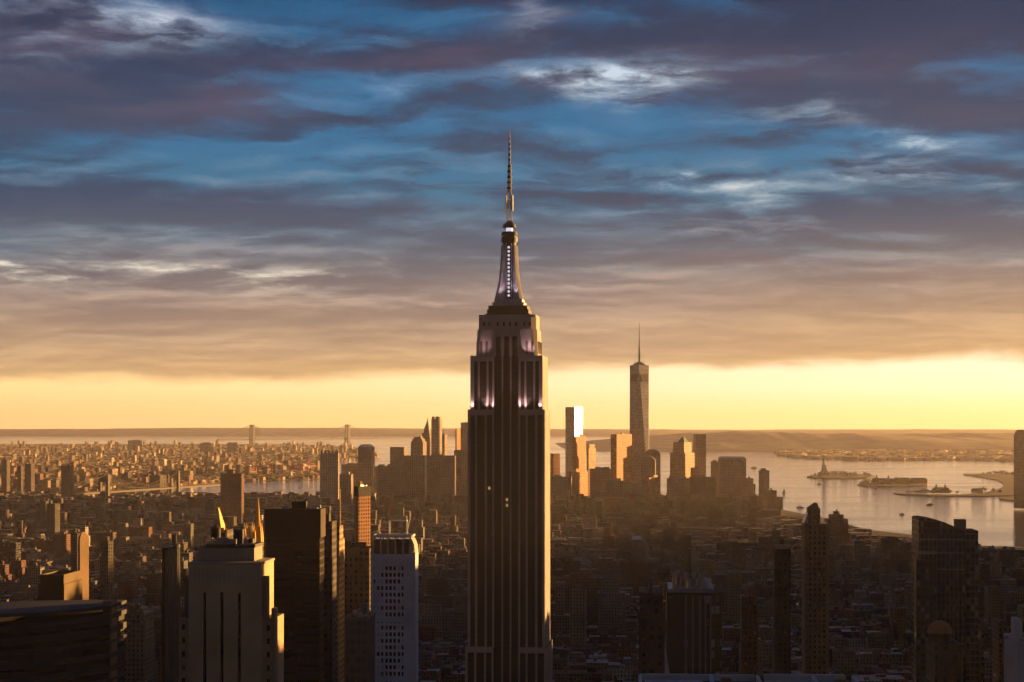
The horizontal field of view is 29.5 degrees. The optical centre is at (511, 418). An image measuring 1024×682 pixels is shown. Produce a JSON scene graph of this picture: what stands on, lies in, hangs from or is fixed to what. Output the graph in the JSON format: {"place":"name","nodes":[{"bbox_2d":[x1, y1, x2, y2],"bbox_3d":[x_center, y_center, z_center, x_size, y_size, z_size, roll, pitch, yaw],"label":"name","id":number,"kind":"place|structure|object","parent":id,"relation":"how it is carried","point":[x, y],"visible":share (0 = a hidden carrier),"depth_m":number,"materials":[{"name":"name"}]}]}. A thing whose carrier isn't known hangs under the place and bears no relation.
{"place":"outdoors","nodes":[
{"label":"outdoors","id":0,"kind":"place"},
{"bbox_2d":[0,540,20,563],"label":"city building","id":1,"kind":"structure","parent":0,"point":[9,550],"depth_m":3091.19,"materials":[{"name":"concrete"}]},
{"bbox_2d":[1,585,36,599],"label":"city building","id":2,"kind":"structure","parent":0,"point":[16,588],"depth_m":2601.70,"materials":[{"name":"concrete"}]},
{"bbox_2d":[25,461,34,491],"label":"apartment tower","id":3,"kind":"structure","parent":0,"point":[29,477],"depth_m":6508.15,"materials":[{"name":"concrete"}]},
{"bbox_2d":[20,563,44,586],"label":"city building","id":4,"kind":"structure","parent":0,"point":[31,577],"depth_m":2762.93,"materials":[{"name":"concrete"}]},
{"bbox_2d":[30,537,51,552],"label":"city building","id":5,"kind":"structure","parent":0,"point":[43,544],"depth_m":3444.80,"materials":[{"name":"concrete"}]},
{"bbox_2d":[46,500,59,539],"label":"apartment tower","id":6,"kind":"structure","parent":0,"point":[52,518],"depth_m":3605.86,"materials":[{"name":"concrete"}]},
{"bbox_2d":[38,570,81,600],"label":"office block","id":7,"kind":"structure","parent":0,"point":[60,585],"depth_m":801.89,"materials":[{"name":"concrete"}]},
{"bbox_2d":[0,599,126,681],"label":"curved building","id":8,"kind":"structure","parent":0,"point":[62,641],"depth_m":642.04,"materials":[{"name":"concrete"}]},
{"bbox_2d":[71,528,80,569],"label":"apartment tower","id":9,"kind":"structure","parent":0,"point":[75,535],"depth_m":2302.18,"materials":[{"name":"concrete"}]},
{"bbox_2d":[78,532,88,599],"bbox_3d":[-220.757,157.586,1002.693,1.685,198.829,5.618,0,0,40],"label":"apartment tower","id":10,"kind":"structure","parent":0,"point":[83,552],"depth_m":1002.18,"materials":[{"name":"concrete"}]},
{"bbox_2d":[100,536,112,599],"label":"apartment tower","id":11,"kind":"structure","parent":0,"point":[106,568],"depth_m":2002.93,"materials":[{"name":"concrete"}]},
{"bbox_2d":[124,602,153,681],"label":"city building","id":12,"kind":"structure","parent":0,"point":[139,644],"depth_m":1449.68,"materials":[{"name":"concrete"}]},
{"bbox_2d":[154,616,161,657],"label":"city building","id":13,"kind":"structure","parent":0,"point":[158,627],"depth_m":1937.20,"materials":[{"name":"concrete"}]},
{"bbox_2d":[162,534,180,681],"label":"office slab","id":14,"kind":"structure","parent":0,"point":[171,584],"depth_m":906.39,"materials":[{"name":"concrete"}]},
{"bbox_2d":[3,459,357,492],"bbox_3d":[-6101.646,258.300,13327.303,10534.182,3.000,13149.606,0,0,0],"label":"shore","id":15,"kind":"structure","parent":0,"point":[214,482],"depth_m":7904.69,"materials":[{"name":"brown"}]},
{"bbox_2d":[1,458,9,492],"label":"apartment tower","id":16,"kind":"structure","parent":15,"relation":"on","point":[5,475],"depth_m":6807.50,"materials":[{"name":"concrete"}]},
{"bbox_2d":[0,440,379,491],"bbox_3d":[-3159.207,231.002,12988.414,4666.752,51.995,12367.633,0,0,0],"label":"borough houses","id":17,"kind":"structure","parent":15,"relation":"on","point":[136,466],"depth_m":10999.76,"materials":[{"name":"concrete"}]},
{"bbox_2d":[217,424,378,443],"bbox_3d":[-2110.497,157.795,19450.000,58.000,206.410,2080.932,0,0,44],"label":"suspension bridge","id":18,"kind":"structure","parent":15,"relation":"on","point":[252,439],"depth_m":19399.00,"materials":[{"name":"metal"}]},
{"bbox_2d":[179,508,283,681],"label":"office tower","id":19,"kind":"structure","parent":0,"point":[231,624],"depth_m":660.65,"materials":[{"name":"stone"}]},
{"bbox_2d":[220,469,243,525],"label":"apartment slab","id":20,"kind":"structure","parent":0,"point":[231,492],"depth_m":4301.88,"materials":[{"name":"concrete"}]},
{"bbox_2d":[244,498,262,557],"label":"gothic tower","id":21,"kind":"structure","parent":0,"point":[257,532],"depth_m":803.80,"materials":[{"name":"stone"}]},
{"bbox_2d":[264,501,325,681],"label":"office slab","id":22,"kind":"structure","parent":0,"point":[294,534],"depth_m":930.57,"materials":[{"name":"glass"}]},
{"bbox_2d":[320,450,338,503],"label":"downtown tower","id":23,"kind":"structure","parent":0,"point":[329,474],"depth_m":5350.00,"materials":[{"name":"concrete"}]},
{"bbox_2d":[324,513,336,681],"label":"office tower","id":24,"kind":"structure","parent":0,"point":[330,606],"depth_m":1000.24,"materials":[{"name":"concrete"}]},
{"bbox_2d":[337,490,344,681],"bbox_3d":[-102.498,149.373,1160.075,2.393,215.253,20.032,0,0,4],"label":"spire tower","id":25,"kind":"structure","parent":0,"point":[340,597],"depth_m":1156.64,"materials":[{"name":"concrete"}]},
{"bbox_2d":[339,472,352,504],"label":"downtown tower","id":26,"kind":"structure","parent":0,"point":[346,483],"depth_m":5251.24,"materials":[{"name":"concrete"}]},
{"bbox_2d":[341,462,372,497],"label":"downtown tower","id":27,"kind":"structure","parent":0,"point":[361,471],"depth_m":5501.29,"materials":[{"name":"concrete"}]},
{"bbox_2d":[345,540,371,616],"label":"office block","id":28,"kind":"structure","parent":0,"point":[358,573],"depth_m":1190.68,"materials":[{"name":"concrete"}]},
{"bbox_2d":[344,603,374,681],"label":"glass block","id":29,"kind":"structure","parent":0,"point":[359,644],"depth_m":800.33,"materials":[{"name":"glass"}]},
{"bbox_2d":[354,481,370,545],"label":"residential tower","id":30,"kind":"structure","parent":0,"point":[362,493],"depth_m":1904.91,"materials":[{"name":"concrete"}]},
{"bbox_2d":[377,464,407,498],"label":"downtown tower","id":31,"kind":"structure","parent":0,"point":[392,480],"depth_m":5153.02,"materials":[{"name":"concrete"}]},
{"bbox_2d":[372,518,417,681],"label":"office tower","id":32,"kind":"structure","parent":0,"point":[395,584],"depth_m":1121.28,"materials":[{"name":"grey concrete"}]},
{"bbox_2d":[390,447,406,465],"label":"downtown tower","id":33,"kind":"structure","parent":0,"point":[397,454],"depth_m":5808.85,"materials":[{"name":"concrete"}]},
{"bbox_2d":[397,517,424,538],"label":"city building","id":34,"kind":"structure","parent":0,"point":[416,528],"depth_m":3691.72,"materials":[{"name":"concrete"}]},
{"bbox_2d":[404,454,426,501],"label":"downtown tower","id":35,"kind":"structure","parent":0,"point":[416,464],"depth_m":5251.93,"materials":[{"name":"concrete"}]},
{"bbox_2d":[411,436,426,454],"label":"downtown tower","id":36,"kind":"structure","parent":0,"point":[418,445],"depth_m":6006.57,"materials":[{"name":"concrete"}]},
{"bbox_2d":[418,624,436,641],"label":"city building","id":37,"kind":"structure","parent":0,"point":[427,633],"depth_m":2158.73,"materials":[{"name":"concrete"}]},
{"bbox_2d":[418,663,440,681],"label":"city building","id":38,"kind":"structure","parent":0,"point":[425,673],"depth_m":1757.56,"materials":[{"name":"concrete"}]},
{"bbox_2d":[418,661,452,681],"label":"city building","id":39,"kind":"structure","parent":0,"point":[446,671],"depth_m":1836.28,"materials":[{"name":"concrete"}]},
{"bbox_2d":[431,417,441,453],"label":"downtown tower","id":40,"kind":"structure","parent":0,"point":[436,434],"depth_m":5506.90,"materials":[{"name":"concrete"}]},
{"bbox_2d":[423,574,453,607],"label":"city building","id":41,"kind":"structure","parent":0,"point":[438,590],"depth_m":2515.07,"materials":[{"name":"concrete"}]},
{"bbox_2d":[427,453,455,498],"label":"downtown tower","id":42,"kind":"structure","parent":0,"point":[441,473],"depth_m":5202.91,"materials":[{"name":"concrete"}]},
{"bbox_2d":[435,648,464,660],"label":"city building","id":43,"kind":"structure","parent":0,"point":[455,653],"depth_m":1947.65,"materials":[{"name":"concrete"}]},
{"bbox_2d":[442,605,467,636],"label":"city building","id":44,"kind":"structure","parent":0,"point":[455,622],"depth_m":2188.16,"materials":[{"name":"concrete"}]},
{"bbox_2d":[454,448,467,497],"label":"downtown tower","id":45,"kind":"structure","parent":0,"point":[461,472],"depth_m":5301.64,"materials":[{"name":"concrete"}]},
{"bbox_2d":[0,428,1015,435],"bbox_3d":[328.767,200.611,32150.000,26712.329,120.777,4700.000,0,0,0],"label":"hills","id":46,"kind":"structure","parent":0,"point":[243,432],"depth_m":30446.04,"materials":[{"name":"brown"}]},
{"bbox_2d":[465,130,552,681],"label":"skyscraper","id":47,"kind":"structure","parent":0,"point":[509,640],"depth_m":1271.01,"materials":[{"name":"stone"}]},
{"bbox_2d":[0,491,1023,681],"bbox_3d":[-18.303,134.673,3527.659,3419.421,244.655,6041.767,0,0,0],"label":"city blocks","id":48,"kind":"structure","parent":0,"point":[149,523],"depth_m":3334.09,"materials":[{"name":"concrete"}]},
{"bbox_2d":[0,436,1023,546],"bbox_3d":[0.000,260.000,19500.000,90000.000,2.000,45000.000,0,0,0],"label":"water","id":49,"kind":"structure","parent":0,"point":[995,520],"depth_m":7816.92,"materials":[{"name":"grey liquid"}]},
{"bbox_2d":[0,0,1023,429],"label":"sky","id":50,"kind":"structure","parent":0,"point":[806,214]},
{"bbox_2d":[551,475,571,506],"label":"downtown tower","id":51,"kind":"structure","parent":0,"point":[561,487],"depth_m":4901.90,"materials":[{"name":"concrete"}]},
{"bbox_2d":[557,557,580,574],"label":"city building","id":52,"kind":"structure","parent":0,"point":[568,566],"depth_m":2980.08,"materials":[{"name":"concrete"}]},
{"bbox_2d":[567,468,587,495],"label":"downtown tower","id":53,"kind":"structure","parent":0,"point":[579,476],"depth_m":5193.06,"materials":[{"name":"concrete"}]},
{"bbox_2d":[556,573,600,624],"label":"city building","id":54,"kind":"structure","parent":0,"point":[592,585],"depth_m":2225.49,"materials":[{"name":"concrete"}]},
{"bbox_2d":[573,434,585,470],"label":"downtown tower","id":55,"kind":"structure","parent":0,"point":[579,451],"depth_m":5417.89,"materials":[{"name":"concrete"}]},
{"bbox_2d":[587,444,595,494],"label":"downtown tower","id":56,"kind":"structure","parent":0,"point":[591,456],"depth_m":5910.91,"materials":[{"name":"stone"}]},
{"bbox_2d":[589,467,611,497],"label":"downtown tower","id":57,"kind":"structure","parent":0,"point":[599,477],"depth_m":5304.03,"materials":[{"name":"concrete"}]},
{"bbox_2d":[589,633,626,645],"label":"city building","id":58,"kind":"structure","parent":0,"point":[607,638],"depth_m":2097.89,"materials":[{"name":"concrete"}]},
{"bbox_2d":[597,574,624,630],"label":"city building","id":59,"kind":"structure","parent":0,"point":[610,604],"depth_m":2177.49,"materials":[{"name":"concrete"}]},
{"bbox_2d":[605,478,623,497],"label":"downtown tower","id":60,"kind":"structure","parent":0,"point":[614,488],"depth_m":5051.85,"materials":[{"name":"concrete"}]},
{"bbox_2d":[597,627,635,644],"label":"city building","id":61,"kind":"structure","parent":0,"point":[631,636],"depth_m":2144.45,"materials":[{"name":"concrete"}]},
{"bbox_2d":[602,641,635,656],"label":"city building","id":62,"kind":"structure","parent":0,"point":[615,648],"depth_m":1986.09,"materials":[{"name":"concrete"}]},
{"bbox_2d":[611,433,631,482],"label":"downtown tower","id":63,"kind":"structure","parent":0,"point":[621,455],"depth_m":5378.22,"materials":[{"name":"brown metal"}]},
{"bbox_2d":[623,481,644,501],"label":"downtown tower","id":64,"kind":"structure","parent":0,"point":[635,487],"depth_m":5002.10,"materials":[{"name":"concrete"}]},
{"bbox_2d":[621,559,650,595],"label":"city building","id":65,"kind":"structure","parent":0,"point":[634,573],"depth_m":2703.19,"materials":[{"name":"concrete"}]},
{"bbox_2d":[631,536,641,560],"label":"building","id":66,"kind":"structure","parent":0,"point":[636,547],"depth_m":2900.66,"materials":[{"name":"concrete"}]},
{"bbox_2d":[626,523,650,541],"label":"city building","id":67,"kind":"structure","parent":0,"point":[640,529],"depth_m":3741.66,"materials":[{"name":"concrete"}]},
{"bbox_2d":[630,325,648,481],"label":"glass skyscraper","id":68,"kind":"structure","parent":0,"point":[639,401],"depth_m":5604.59,"materials":[{"name":"glass"}]},
{"bbox_2d":[640,456,655,482],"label":"downtown tower","id":69,"kind":"structure","parent":0,"point":[647,466],"depth_m":5253.27,"materials":[{"name":"concrete"}]},
{"bbox_2d":[639,577,663,673],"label":"office block","id":70,"kind":"structure","parent":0,"point":[651,634],"depth_m":799.81,"materials":[{"name":"concrete"}]},
{"bbox_2d":[644,449,660,496],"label":"downtown tower","id":71,"kind":"structure","parent":0,"point":[655,454],"depth_m":5502.10,"materials":[{"name":"concrete"}]},
{"bbox_2d":[652,566,676,581],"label":"city building","id":72,"kind":"structure","parent":0,"point":[666,574],"depth_m":2938.10,"materials":[{"name":"concrete"}]},
{"bbox_2d":[659,526,677,550],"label":"city building","id":73,"kind":"structure","parent":0,"point":[668,542],"depth_m":3497.51,"materials":[{"name":"concrete"}]},
{"bbox_2d":[667,475,688,500],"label":"downtown tower","id":74,"kind":"structure","parent":0,"point":[677,486],"depth_m":5098.73,"materials":[{"name":"concrete"}]},
{"bbox_2d":[670,436,694,477],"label":"downtown tower","id":75,"kind":"structure","parent":0,"point":[682,459],"depth_m":5516.86,"materials":[{"name":"concrete"}]},
{"bbox_2d":[665,571,721,673],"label":"office tower","id":76,"kind":"structure","parent":0,"point":[693,644],"depth_m":689.41,"materials":[{"name":"concrete"}]},
{"bbox_2d":[693,434,705,476],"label":"downtown tower","id":77,"kind":"structure","parent":0,"point":[699,445],"depth_m":5603.29,"materials":[{"name":"concrete"}]},
{"bbox_2d":[689,475,714,501],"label":"downtown tower","id":78,"kind":"structure","parent":0,"point":[703,486],"depth_m":5047.70,"materials":[{"name":"concrete"}]},
{"bbox_2d":[716,540,745,553],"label":"city building","id":79,"kind":"structure","parent":0,"point":[726,546],"depth_m":3521.13,"materials":[{"name":"concrete"}]},
{"bbox_2d":[718,456,745,497],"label":"downtown tower","id":80,"kind":"structure","parent":0,"point":[731,472],"depth_m":5298.98,"materials":[{"name":"concrete"}]},
{"bbox_2d":[636,673,858,681],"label":"building","id":81,"kind":"structure","parent":0,"point":[644,677],"depth_m":582.92,"materials":[{"name":"concrete"}]},
{"bbox_2d":[741,477,754,499],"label":"downtown tower","id":82,"kind":"structure","parent":0,"point":[747,487],"depth_m":5248.90,"materials":[{"name":"concrete"}]},
{"bbox_2d":[738,587,763,680],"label":"city building","id":83,"kind":"structure","parent":0,"point":[748,633],"depth_m":1372.81,"materials":[{"name":"concrete"}]},
{"bbox_2d":[739,640,772,669],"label":"city building","id":84,"kind":"structure","parent":0,"point":[764,653],"depth_m":1847.35,"materials":[{"name":"concrete"}]},
{"bbox_2d":[745,581,772,600],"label":"city building","id":85,"kind":"structure","parent":0,"point":[763,589],"depth_m":2609.10,"materials":[{"name":"concrete"}]},
{"bbox_2d":[759,468,768,509],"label":"downtown tower","id":86,"kind":"structure","parent":0,"point":[763,480],"depth_m":5002.93,"materials":[{"name":"concrete"}]},
{"bbox_2d":[757,601,772,621],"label":"city building","id":87,"kind":"structure","parent":0,"point":[764,612],"depth_m":2370.78,"materials":[{"name":"concrete"}]},
{"bbox_2d":[773,539,790,673],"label":"apartment tower","id":88,"kind":"structure","parent":0,"point":[781,608],"depth_m":1149.71,"materials":[{"name":"concrete"}]},
{"bbox_2d":[555,431,1014,451],"bbox_3d":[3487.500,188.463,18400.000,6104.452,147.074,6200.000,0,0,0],"label":"hills","id":89,"kind":"structure","parent":0,"point":[744,441],"depth_m":16424.48,"materials":[{"name":"brown"}]},
{"bbox_2d":[802,502,828,673],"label":"apartment tower","id":90,"kind":"structure","parent":0,"point":[815,595],"depth_m":1349.37,"materials":[{"name":"concrete"}]},
{"bbox_2d":[829,550,841,577],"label":"city building","id":91,"kind":"structure","parent":0,"point":[835,571],"depth_m":2955.27,"materials":[{"name":"concrete"}]},
{"bbox_2d":[824,509,847,543],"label":"apartment block","id":92,"kind":"structure","parent":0,"point":[838,524],"depth_m":3598.54,"materials":[{"name":"concrete"}]},
{"bbox_2d":[829,606,852,619],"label":"city building","id":93,"kind":"structure","parent":0,"point":[841,612],"depth_m":2365.30,"materials":[{"name":"concrete"}]},
{"bbox_2d":[807,473,874,478],"bbox_3d":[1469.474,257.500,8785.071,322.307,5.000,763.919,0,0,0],"label":"island","id":94,"kind":"structure","parent":0,"point":[842,476],"depth_m":8633.13,"materials":[{"name":"brown soil"}]},
{"bbox_2d":[832,646,854,672],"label":"city building","id":95,"kind":"structure","parent":0,"point":[843,660],"depth_m":1967.51,"materials":[{"name":"concrete"}]},
{"bbox_2d":[829,579,857,596],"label":"city building","id":96,"kind":"structure","parent":0,"point":[846,587],"depth_m":2632.81,"materials":[{"name":"concrete"}]},
{"bbox_2d":[858,648,903,667],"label":"city building","id":97,"kind":"structure","parent":0,"point":[874,656],"depth_m":1918.10,"materials":[{"name":"concrete"}]},
{"bbox_2d":[866,628,910,648],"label":"city building","id":98,"kind":"structure","parent":0,"point":[880,639],"depth_m":2076.19,"materials":[{"name":"concrete"}]},
{"bbox_2d":[880,571,911,585],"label":"city building","id":99,"kind":"structure","parent":0,"point":[888,579],"depth_m":2835.25,"materials":[{"name":"concrete"}]},
{"bbox_2d":[883,547,911,574],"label":"city building","id":100,"kind":"structure","parent":0,"point":[897,560],"depth_m":2915.70,"materials":[{"name":"concrete"}]},
{"bbox_2d":[786,456,1013,461],"bbox_3d":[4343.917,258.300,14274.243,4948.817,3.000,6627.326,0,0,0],"label":"harbour flats","id":101,"kind":"structure","parent":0,"point":[888,460],"depth_m":12104.72,"materials":[{"name":"brown"}]},
{"bbox_2d":[774,449,1013,460],"bbox_3d":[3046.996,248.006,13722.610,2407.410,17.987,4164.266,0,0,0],"label":"shore sheds","id":102,"kind":"object","parent":101,"relation":"on","point":[931,454],"visible":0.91,"depth_m":13402.65,"materials":[{"name":"concrete"}]},
{"bbox_2d":[781,510,1023,675],"bbox_3d":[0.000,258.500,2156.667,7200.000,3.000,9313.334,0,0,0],"label":"ground","id":103,"kind":"structure","parent":0,"point":[800,515],"depth_m":4407.89,"materials":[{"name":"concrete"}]},
{"bbox_2d":[61,464,73,499],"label":"apartment tower","id":104,"kind":"structure","parent":103,"relation":"on","point":[67,480],"depth_m":5608.28,"materials":[{"name":"concrete"}]},
{"bbox_2d":[41,471,219,496],"bbox_3d":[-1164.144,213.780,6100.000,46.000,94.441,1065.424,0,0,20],"label":"river bridge","id":105,"kind":"structure","parent":103,"relation":"on","point":[101,478],"depth_m":6110.11,"materials":[{"name":"metal"}]},
{"bbox_2d":[358,444,374,465],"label":"downtown tower","id":106,"kind":"structure","parent":103,"relation":"on","point":[366,453],"depth_m":5911.68,"materials":[{"name":"concrete"}]},
{"bbox_2d":[550,453,559,493],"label":"downtown tower","id":107,"kind":"structure","parent":103,"relation":"on","point":[554,464],"depth_m":5908.42,"materials":[{"name":"concrete"}]},
{"bbox_2d":[565,407,582,476],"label":"downtown tower","id":108,"kind":"structure","parent":103,"relation":"on","point":[573,421],"depth_m":5710.25,"materials":[{"name":"glass"}]},
{"bbox_2d":[645,475,659,498],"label":"downtown tower","id":109,"kind":"structure","parent":103,"relation":"on","point":[652,487],"depth_m":5066.26,"materials":[{"name":"brown metal"}]},
{"bbox_2d":[1004,617,1023,681],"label":"office block","id":110,"kind":"structure","parent":103,"relation":"on","point":[1014,655],"depth_m":630.29,"materials":[{"name":"concrete"}]},
{"bbox_2d":[1014,430,1023,508],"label":"glass tower","id":111,"kind":"structure","parent":103,"relation":"on","point":[1019,469],"depth_m":5593.01,"materials":[{"name":"glass"}]},
{"bbox_2d":[919,620,961,681],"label":"office block","id":112,"kind":"structure","parent":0,"point":[943,655],"depth_m":642.43,"materials":[{"name":"concrete"}]},
{"bbox_2d":[912,515,977,681],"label":"glass tower","id":113,"kind":"structure","parent":0,"point":[944,571],"depth_m":1178.93,"materials":[{"name":"glass"}]},
{"bbox_2d":[893,473,1013,500],"bbox_3d":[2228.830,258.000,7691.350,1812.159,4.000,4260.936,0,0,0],"label":"shore spit","id":114,"kind":"structure","parent":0,"point":[1007,481],"depth_m":6873.80,"materials":[{"name":"brown soil"}]},
{"bbox_2d":[978,632,983,681],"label":"city building","id":115,"kind":"structure","parent":0,"point":[980,657],"depth_m":1253.86,"materials":[{"name":"concrete"}]},
{"bbox_2d":[992,612,1023,681],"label":"city building","id":116,"kind":"structure","parent":0,"point":[1001,627],"depth_m":1332.30,"materials":[{"name":"concrete"}]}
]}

